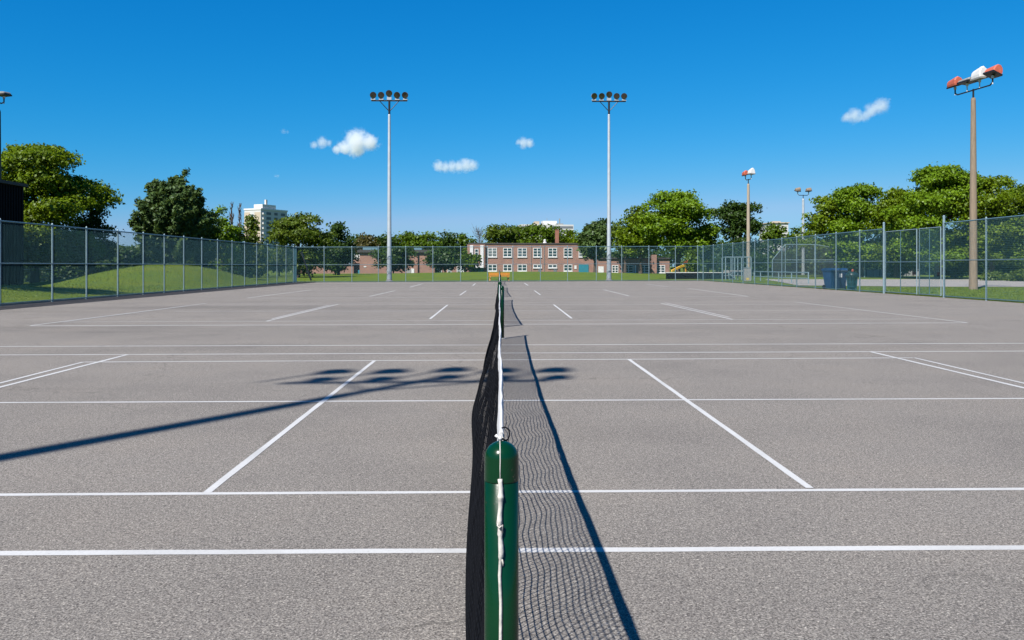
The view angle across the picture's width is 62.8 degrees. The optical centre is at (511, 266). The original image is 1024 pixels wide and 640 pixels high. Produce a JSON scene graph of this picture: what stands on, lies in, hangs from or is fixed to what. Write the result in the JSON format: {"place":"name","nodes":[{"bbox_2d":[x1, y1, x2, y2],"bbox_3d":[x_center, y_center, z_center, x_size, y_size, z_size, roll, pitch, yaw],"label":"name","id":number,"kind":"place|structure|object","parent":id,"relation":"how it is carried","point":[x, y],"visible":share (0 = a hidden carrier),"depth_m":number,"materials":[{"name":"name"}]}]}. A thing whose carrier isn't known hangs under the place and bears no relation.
{"place":"outdoors","nodes":[
{"label":"outdoors","id":0,"kind":"place"},
{"bbox_2d":[0,282,315,309],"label":"asphalt strip","id":1,"kind":"object","parent":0,"point":[18,306],"visible":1,"depth_m":37.85,"materials":[{"name":"grey asphalt"}]},
{"bbox_2d":[0,281,1023,639],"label":"court surface","id":2,"kind":"object","parent":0,"point":[404,421],"visible":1,"depth_m":6.05,"materials":[{"name":"grey asphalt"}]},
{"bbox_2d":[250,288,748,297],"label":"painted lines","id":3,"kind":"object","parent":2,"relation":"on","point":[516,289],"visible":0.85,"depth_m":41.74,"materials":[{"name":"paint"}]},
{"bbox_2d":[484,441,518,639],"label":"net post","id":4,"kind":"object","parent":2,"relation":"on","point":[510,537],"visible":0.96,"depth_m":1.76,"materials":[{"name":"green metal"}]},
{"bbox_2d":[465,285,503,639],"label":"tennis net","id":5,"kind":"object","parent":4,"relation":"attached to","point":[474,576],"visible":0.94,"depth_m":4.05,"materials":[{"name":"black fabric"}]},
{"bbox_2d":[495,426,509,639],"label":"net rope","id":6,"kind":"object","parent":4,"relation":"hanging from","point":[500,496],"visible":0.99,"depth_m":1.75,"materials":[{"name":"white fabric"}]},
{"bbox_2d":[38,302,967,325],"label":"painted lines","id":7,"kind":"object","parent":2,"relation":"on","point":[478,320],"visible":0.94,"depth_m":22.47,"materials":[{"name":"paint"}]},
{"bbox_2d":[500,286,505,338],"bbox_3d":[-0.192,0.911,16.269,0.152,1.078,0.152,0,0,-1],"label":"net post","id":8,"kind":"object","parent":2,"relation":"on","point":[502,308],"visible":0.93,"depth_m":16.23,"materials":[{"name":"green metal"}]},
{"bbox_2d":[0,343,1023,554],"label":"painted lines","id":9,"kind":"object","parent":2,"relation":"on","point":[220,481],"visible":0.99,"depth_m":5.19,"materials":[{"name":"paint"}]},
{"bbox_2d":[429,280,702,281],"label":"concrete edging","id":10,"kind":"object","parent":2,"relation":"on","point":[518,281],"visible":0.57,"depth_m":77.23,"materials":[{"name":"grey concrete"}]},
{"bbox_2d":[0,0,1023,266],"label":"sky","id":11,"kind":"structure","parent":0,"point":[499,122],"materials":[{"name":"blue"}]},
{"bbox_2d":[1,265,1023,302],"bbox_3d":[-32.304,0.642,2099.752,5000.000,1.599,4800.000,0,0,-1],"label":"lawn","id":12,"kind":"structure","parent":0,"point":[446,276],"depth_m":62.00,"materials":[{"name":"green plant"}]},
{"bbox_2d":[0,91,11,178],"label":"metal light pole","id":13,"kind":"object","parent":12,"relation":"on","point":[3,94],"visible":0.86,"depth_m":56.22,"materials":[{"name":"grey metal"}]},
{"bbox_2d":[0,179,27,284],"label":"dark building","id":14,"kind":"structure","parent":12,"relation":"on","point":[11,200],"depth_m":55.12,"materials":[{"name":"black"}]},
{"bbox_2d":[1,140,125,282],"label":"broadleaf tree","id":15,"kind":"object","parent":12,"relation":"on","point":[62,198],"visible":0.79,"depth_m":62.11,"materials":[{"name":"green plant"}]},
{"bbox_2d":[67,203,124,273],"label":"broadleaf tree","id":16,"kind":"object","parent":12,"relation":"on","point":[93,220],"visible":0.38,"depth_m":69.82,"materials":[{"name":"green plant"}]},
{"bbox_2d":[24,244,178,281],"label":"shaded thicket","id":17,"kind":"object","parent":12,"relation":"on","point":[60,269],"visible":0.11,"depth_m":75.67,"materials":[{"name":"green plant"}]},
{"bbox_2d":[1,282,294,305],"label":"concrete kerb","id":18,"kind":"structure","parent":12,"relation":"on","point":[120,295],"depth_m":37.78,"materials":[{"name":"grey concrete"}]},
{"bbox_2d":[0,218,296,305],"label":"chain link fence","id":19,"kind":"object","parent":12,"relation":"on","point":[236,253],"visible":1,"depth_m":41.71,"materials":[{"name":"metal"}]},
{"bbox_2d":[126,167,219,263],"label":"feathery tree","id":20,"kind":"object","parent":12,"relation":"on","point":[173,206],"visible":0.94,"depth_m":76.36,"materials":[{"name":"green plant"}]},
{"bbox_2d":[188,206,228,268],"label":"broadleaf tree","id":21,"kind":"object","parent":12,"relation":"on","point":[214,236],"visible":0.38,"depth_m":83.62,"materials":[{"name":"green plant"}]},
{"bbox_2d":[210,204,242,270],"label":"broadleaf tree","id":22,"kind":"object","parent":12,"relation":"on","point":[227,236],"visible":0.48,"depth_m":87.73,"materials":[{"name":"green plant"}]},
{"bbox_2d":[229,202,233,226],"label":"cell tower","id":23,"kind":"structure","parent":12,"relation":"on","point":[231,217],"depth_m":111.92,"materials":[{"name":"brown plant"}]},
{"bbox_2d":[219,224,257,277],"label":"conifer tree","id":24,"kind":"object","parent":12,"relation":"on","point":[236,268],"visible":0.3,"depth_m":97.61,"materials":[{"name":"green plant"}]},
{"bbox_2d":[237,203,241,231],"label":"bare tree","id":25,"kind":"object","parent":12,"relation":"on","point":[239,214],"visible":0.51,"depth_m":115.96,"materials":[{"name":"brown plant"}]},
{"bbox_2d":[242,214,271,277],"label":"tree","id":26,"kind":"object","parent":12,"relation":"on","point":[250,230],"visible":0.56,"depth_m":99.58,"materials":[{"name":"green plant"}]},
{"bbox_2d":[244,200,287,261],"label":"apartment tower","id":27,"kind":"structure","parent":12,"relation":"on","point":[265,213],"depth_m":504.55,"materials":[{"name":"white concrete"}]},
{"bbox_2d":[268,247,291,275],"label":"broadleaf tree","id":28,"kind":"object","parent":12,"relation":"on","point":[278,261],"visible":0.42,"depth_m":111.42,"materials":[{"name":"green plant"}]},
{"bbox_2d":[262,211,339,277],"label":"broadleaf tree","id":29,"kind":"object","parent":12,"relation":"on","point":[295,229],"visible":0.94,"depth_m":98.97,"materials":[{"name":"green plant"}]},
{"bbox_2d":[301,252,311,280],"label":"leaning pole","id":30,"kind":"object","parent":12,"relation":"on","point":[307,271],"visible":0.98,"depth_m":84.07,"materials":[{"name":"metal"}]},
{"bbox_2d":[316,245,358,274],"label":"broadleaf tree","id":31,"kind":"object","parent":12,"relation":"on","point":[338,262],"visible":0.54,"depth_m":116.72,"materials":[{"name":"green plant"}]},
{"bbox_2d":[319,221,359,274],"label":"broadleaf tree","id":32,"kind":"object","parent":12,"relation":"on","point":[340,228],"visible":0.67,"depth_m":117.30,"materials":[{"name":"green plant"}]},
{"bbox_2d":[352,232,384,263],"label":"broadleaf tree","id":33,"kind":"object","parent":12,"relation":"on","point":[369,242],"visible":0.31,"depth_m":229.73,"materials":[{"name":"green plant"}]},
{"bbox_2d":[300,247,470,273],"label":"school wing","id":34,"kind":"structure","parent":12,"relation":"on","point":[366,250],"depth_m":165.73,"materials":[{"name":"brown brick"}]},
{"bbox_2d":[372,232,402,247],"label":"broadleaf tree","id":35,"kind":"object","parent":12,"relation":"on","point":[393,242],"visible":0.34,"depth_m":230.22,"materials":[{"name":"green plant"}]},
{"bbox_2d":[370,90,407,281],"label":"floodlight pole","id":36,"kind":"object","parent":12,"relation":"on","point":[389,94],"visible":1,"depth_m":75.68,"materials":[{"name":"metal"}]},
{"bbox_2d":[368,244,418,272],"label":"broadleaf tree","id":37,"kind":"object","parent":12,"relation":"on","point":[410,251],"visible":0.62,"depth_m":138.71,"materials":[{"name":"green plant"}]},
{"bbox_2d":[392,230,425,248],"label":"broadleaf tree","id":38,"kind":"object","parent":12,"relation":"on","point":[405,237],"visible":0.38,"depth_m":230.83,"materials":[{"name":"green plant"}]},
{"bbox_2d":[408,231,443,249],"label":"broadleaf tree","id":39,"kind":"object","parent":12,"relation":"on","point":[429,241],"visible":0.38,"depth_m":229.62,"materials":[{"name":"green plant"}]},
{"bbox_2d":[420,246,464,272],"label":"broadleaf tree","id":40,"kind":"object","parent":12,"relation":"on","point":[442,253],"visible":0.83,"depth_m":141.57,"materials":[{"name":"green plant"}]},
{"bbox_2d":[436,229,465,253],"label":"broadleaf tree","id":41,"kind":"object","parent":12,"relation":"on","point":[448,240],"visible":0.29,"depth_m":229.87,"materials":[{"name":"green plant"}]},
{"bbox_2d":[453,233,477,256],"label":"broadleaf tree","id":42,"kind":"object","parent":12,"relation":"on","point":[463,240],"visible":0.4,"depth_m":231.02,"materials":[{"name":"green plant"}]},
{"bbox_2d":[459,251,483,271],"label":"broadleaf tree","id":43,"kind":"object","parent":12,"relation":"on","point":[476,262],"visible":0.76,"depth_m":145.19,"materials":[{"name":"green plant"}]},
{"bbox_2d":[473,227,485,242],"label":"bare tree","id":44,"kind":"object","parent":12,"relation":"on","point":[481,233],"visible":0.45,"depth_m":207.82,"materials":[{"name":"brown plant"}]},
{"bbox_2d":[489,273,509,280],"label":"picnic table","id":45,"kind":"object","parent":12,"relation":"on","point":[496,275],"visible":0.77,"depth_m":81.10,"materials":[{"name":"orange paint"}]},
{"bbox_2d":[296,245,703,281],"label":"chain link fence","id":46,"kind":"object","parent":12,"relation":"on","point":[540,270],"visible":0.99,"depth_m":77.61,"materials":[{"name":"metal"}]},
{"bbox_2d":[481,223,519,242],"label":"broadleaf tree","id":47,"kind":"object","parent":12,"relation":"on","point":[495,233],"visible":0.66,"depth_m":220.43,"materials":[{"name":"green plant"}]},
{"bbox_2d":[511,224,534,242],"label":"broadleaf tree","id":48,"kind":"object","parent":12,"relation":"on","point":[518,232],"visible":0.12,"depth_m":224.27,"materials":[{"name":"green plant"}]},
{"bbox_2d":[467,230,592,271],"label":"school building","id":49,"kind":"structure","parent":12,"relation":"on","point":[493,262],"depth_m":180.04,"materials":[{"name":"brick"}]},
{"bbox_2d":[488,248,496,257],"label":"window","id":50,"kind":"structure","parent":49,"relation":"in","point":[493,255],"depth_m":179.93,"materials":[{"name":"white paint"}]},
{"bbox_2d":[488,264,496,271],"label":"window","id":51,"kind":"structure","parent":49,"relation":"in","point":[494,266],"depth_m":179.89,"materials":[{"name":"white paint"}]},
{"bbox_2d":[503,248,511,257],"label":"window","id":52,"kind":"structure","parent":49,"relation":"in","point":[505,250],"depth_m":179.98,"materials":[{"name":"white paint"}]},
{"bbox_2d":[503,264,511,271],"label":"window","id":53,"kind":"structure","parent":49,"relation":"in","point":[509,269],"depth_m":179.93,"materials":[{"name":"white paint"}]},
{"bbox_2d":[517,248,526,257],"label":"window","id":54,"kind":"structure","parent":49,"relation":"in","point":[524,255],"depth_m":180.02,"materials":[{"name":"white paint"}]},
{"bbox_2d":[517,264,526,271],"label":"window","id":55,"kind":"structure","parent":49,"relation":"in","point":[522,269],"depth_m":179.98,"materials":[{"name":"white paint"}]},
{"bbox_2d":[533,248,541,257],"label":"window","id":56,"kind":"structure","parent":49,"relation":"in","point":[535,250],"depth_m":180.07,"materials":[{"name":"white paint"}]},
{"bbox_2d":[548,248,556,257],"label":"window","id":57,"kind":"structure","parent":49,"relation":"in","point":[553,250],"depth_m":180.11,"materials":[{"name":"white paint"}]},
{"bbox_2d":[563,248,572,257],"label":"window","id":58,"kind":"structure","parent":49,"relation":"in","point":[569,250],"depth_m":180.15,"materials":[{"name":"white paint"}]},
{"bbox_2d":[579,264,588,271],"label":"teal door","id":59,"kind":"structure","parent":49,"relation":"in","point":[582,266],"depth_m":180.15,"materials":[{"name":"teal"}]},
{"bbox_2d":[516,223,572,242],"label":"broadleaf tree","id":60,"kind":"object","parent":12,"relation":"on","point":[541,234],"visible":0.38,"depth_m":215.31,"materials":[{"name":"green plant"}]},
{"bbox_2d":[517,218,573,235],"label":"apartment block","id":61,"kind":"structure","parent":12,"relation":"on","point":[564,227],"depth_m":561.36,"materials":[{"name":"white paint"}]},
{"bbox_2d":[560,229,582,242],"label":"broadleaf tree","id":62,"kind":"object","parent":12,"relation":"on","point":[570,234],"visible":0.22,"depth_m":220.39,"materials":[{"name":"green plant"}]},
{"bbox_2d":[134,229,1022,270],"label":"distant wood","id":63,"kind":"object","parent":12,"relation":"on","point":[616,252],"depth_m":282.69,"materials":[{"name":"green plant"}]},
{"bbox_2d":[576,220,614,271],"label":"feathery tree","id":64,"kind":"object","parent":12,"relation":"on","point":[594,233],"visible":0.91,"depth_m":158.36,"materials":[{"name":"green plant"}]},
{"bbox_2d":[595,218,617,257],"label":"broadleaf tree","id":65,"kind":"object","parent":12,"relation":"on","point":[603,220],"visible":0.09,"depth_m":234.32,"materials":[{"name":"green plant"}]},
{"bbox_2d":[591,91,626,279],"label":"floodlight pole","id":66,"kind":"object","parent":12,"relation":"on","point":[609,96],"visible":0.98,"depth_m":80.47,"materials":[{"name":"metal"}]},
{"bbox_2d":[611,218,638,272],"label":"broadleaf tree","id":67,"kind":"object","parent":12,"relation":"on","point":[614,228],"visible":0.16,"depth_m":167.60,"materials":[{"name":"green plant"}]},
{"bbox_2d":[593,255,670,272],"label":"school wing","id":68,"kind":"structure","parent":12,"relation":"on","point":[602,267],"depth_m":172.36,"materials":[{"name":"brown brick"}]},
{"bbox_2d":[657,265,664,272],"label":"window","id":69,"kind":"structure","parent":68,"relation":"in","point":[659,270],"depth_m":172.41,"materials":[{"name":"white paint"}]},
{"bbox_2d":[613,205,662,273],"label":"broadleaf tree","id":70,"kind":"object","parent":12,"relation":"on","point":[632,236],"visible":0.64,"depth_m":122.79,"materials":[{"name":"green plant"}]},
{"bbox_2d":[634,188,722,271],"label":"broadleaf tree","id":71,"kind":"object","parent":12,"relation":"on","point":[678,210],"visible":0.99,"depth_m":116.00,"materials":[{"name":"green plant"}]},
{"bbox_2d":[679,247,708,271],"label":"broadleaf tree","id":72,"kind":"object","parent":12,"relation":"on","point":[690,267],"visible":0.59,"depth_m":111.21,"materials":[{"name":"green plant"}]},
{"bbox_2d":[665,272,733,278],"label":"rink board","id":73,"kind":"object","parent":12,"relation":"on","point":[680,275],"visible":0.46,"depth_m":91.88,"materials":[{"name":"black paint"}]},
{"bbox_2d":[689,226,722,271],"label":"broadleaf tree","id":74,"kind":"object","parent":12,"relation":"on","point":[711,249],"visible":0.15,"depth_m":121.43,"materials":[{"name":"green plant"}]},
{"bbox_2d":[715,242,745,271],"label":"broadleaf tree","id":75,"kind":"object","parent":12,"relation":"on","point":[735,254],"visible":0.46,"depth_m":107.45,"materials":[{"name":"green plant"}]},
{"bbox_2d":[724,257,751,279],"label":"dugout frame","id":76,"kind":"object","parent":12,"relation":"on","point":[740,271],"visible":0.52,"depth_m":86.02,"materials":[{"name":"metal"}]},
{"bbox_2d":[709,199,773,274],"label":"broadleaf tree","id":77,"kind":"object","parent":12,"relation":"on","point":[734,215],"visible":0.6,"depth_m":111.05,"materials":[{"name":"green plant"}]},
{"bbox_2d":[744,267,750,280],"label":"utility cabinet","id":78,"kind":"object","parent":12,"relation":"on","point":[749,273],"visible":0.59,"depth_m":79.80,"materials":[{"name":"grey paint"}]},
{"bbox_2d":[742,168,755,266],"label":"wooden light pole","id":79,"kind":"object","parent":12,"relation":"on","point":[751,172],"visible":0.87,"depth_m":97.85,"materials":[{"name":"wood"}]},
{"bbox_2d":[759,221,789,254],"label":"flat roofed house","id":80,"kind":"structure","parent":12,"relation":"on","point":[781,223],"depth_m":190.03,"materials":[{"name":"white"}]},
{"bbox_2d":[757,221,794,274],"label":"broadleaf tree","id":81,"kind":"object","parent":12,"relation":"on","point":[774,231],"visible":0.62,"depth_m":121.31,"materials":[{"name":"green plant"}]},
{"bbox_2d":[755,271,808,283],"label":"rail fence","id":82,"kind":"object","parent":12,"relation":"on","point":[760,276],"visible":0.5,"depth_m":72.17,"materials":[{"name":"metal"}]},
{"bbox_2d":[781,226,811,252],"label":"broadleaf tree","id":83,"kind":"object","parent":12,"relation":"on","point":[794,233],"visible":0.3,"depth_m":127.56,"materials":[{"name":"green plant"}]},
{"bbox_2d":[794,187,811,274],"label":"metal light pole","id":84,"kind":"object","parent":12,"relation":"on","point":[797,190],"visible":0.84,"depth_m":121.85,"materials":[{"name":"metal"}]},
{"bbox_2d":[772,244,864,276],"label":"baseball backstop","id":85,"kind":"object","parent":12,"relation":"on","point":[803,248],"visible":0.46,"depth_m":103.96,"materials":[{"name":"metal"}]},
{"bbox_2d":[821,268,834,288],"bbox_3d":[19.598,0.756,51.542,0.806,1.288,0.983,0,0,-15],"label":"wheelie bin","id":86,"kind":"object","parent":12,"relation":"on","point":[827,276],"visible":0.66,"depth_m":51.32,"materials":[{"name":"blue plastic"}]},
{"bbox_2d":[798,193,858,267],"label":"broadleaf tree","id":87,"kind":"object","parent":12,"relation":"on","point":[828,209],"visible":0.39,"depth_m":107.16,"materials":[{"name":"green plant"}]},
{"bbox_2d":[833,268,847,288],"bbox_3d":[19.941,0.756,51.042,0.806,1.288,0.983,0,0,15],"label":"wheelie bin","id":88,"kind":"object","parent":12,"relation":"on","point":[843,278],"visible":0.65,"depth_m":50.65,"materials":[{"name":"blue plastic"}]},
{"bbox_2d":[845,269,858,289],"bbox_3d":[19.798,0.772,48.888,0.708,1.244,0.702,0,0,-27],"label":"litter basket","id":89,"kind":"object","parent":12,"relation":"on","point":[851,286],"visible":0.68,"depth_m":48.71,"materials":[{"name":"green metal"}]},
{"bbox_2d":[818,182,895,276],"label":"broadleaf tree","id":90,"kind":"object","parent":12,"relation":"on","point":[856,206],"visible":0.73,"depth_m":102.36,"materials":[{"name":"green plant"}]},
{"bbox_2d":[703,215,1023,301],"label":"chain link fence","id":91,"kind":"object","parent":12,"relation":"on","point":[768,274],"visible":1,"depth_m":48.01,"materials":[{"name":"metal"}]},
{"bbox_2d":[885,229,916,293],"bbox_3d":[19.296,-0.231,41.714,0.090,3.142,3.301,0,0,-1],"label":"gate leaf","id":92,"kind":"object","parent":91,"relation":"attached to","point":[913,273],"visible":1,"depth_m":41.69,"materials":[{"name":"metal"}]},
{"bbox_2d":[918,227,941,295],"bbox_3d":[19.352,-0.231,38.897,0.116,3.142,2.007,0,0,-1],"label":"gate leaf","id":93,"kind":"object","parent":91,"relation":"attached to","point":[937,272],"visible":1,"depth_m":38.85,"materials":[{"name":"metal"}]},
{"bbox_2d":[710,251,1023,274],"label":"distant undergrowth","id":94,"kind":"object","parent":12,"relation":"on","point":[809,268],"visible":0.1,"depth_m":123.06,"materials":[{"name":"green plant"}]},
{"bbox_2d":[863,269,918,275],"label":"board fence","id":95,"kind":"object","parent":12,"relation":"on","point":[877,271],"visible":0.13,"depth_m":111.95,"materials":[{"name":"grey paint"}]},
{"bbox_2d":[861,186,927,277],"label":"broadleaf tree","id":96,"kind":"object","parent":12,"relation":"on","point":[894,195],"visible":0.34,"depth_m":98.92,"materials":[{"name":"green plant"}]},
{"bbox_2d":[876,252,923,276],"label":"broadleaf tree","id":97,"kind":"object","parent":12,"relation":"on","point":[892,269],"visible":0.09,"depth_m":102.83,"materials":[{"name":"green plant"}]},
{"bbox_2d":[874,161,990,278],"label":"broadleaf tree","id":98,"kind":"object","parent":12,"relation":"on","point":[938,188],"visible":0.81,"depth_m":91.47,"materials":[{"name":"green plant"}]},
{"bbox_2d":[942,243,968,278],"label":"broadleaf tree","id":99,"kind":"object","parent":12,"relation":"on","point":[953,274],"visible":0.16,"depth_m":95.21,"materials":[{"name":"green plant"}]},
{"bbox_2d":[946,64,1002,289],"bbox_3d":[28.600,-5.356,52.003,0.709,13.712,4.178,0,0,-9],"label":"wooden light pole","id":100,"kind":"object","parent":12,"relation":"on","point":[978,75],"visible":0.96,"depth_m":51.84,"materials":[{"name":"brown wood"}]},
{"bbox_2d":[946,174,1023,271],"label":"broadleaf tree","id":101,"kind":"object","parent":12,"relation":"on","point":[994,205],"visible":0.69,"depth_m":89.71,"materials":[{"name":"green plant"}]},
{"bbox_2d":[980,270,1008,280],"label":"shrub","id":102,"kind":"object","parent":12,"relation":"on","point":[994,276],"visible":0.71,"depth_m":83.45,"materials":[{"name":"green plant"}]},
{"bbox_2d":[980,242,1023,274],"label":"broadleaf tree","id":103,"kind":"object","parent":12,"relation":"on","point":[998,268],"visible":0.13,"depth_m":99.06,"materials":[{"name":"green plant"}]},
{"bbox_2d":[998,183,1023,267],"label":"broadleaf tree","id":104,"kind":"object","parent":12,"relation":"on","point":[1014,211],"visible":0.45,"depth_m":89.02,"materials":[{"name":"green plant"}]},
{"bbox_2d":[999,268,1023,280],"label":"shrub","id":105,"kind":"object","parent":12,"relation":"on","point":[1017,272],"visible":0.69,"depth_m":79.67,"materials":[{"name":"green plant"}]},
{"bbox_2d":[766,279,1023,286],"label":"gravel path","id":106,"kind":"structure","parent":0,"point":[996,284],"depth_m":73.46,"materials":[{"name":"grey gravel"}]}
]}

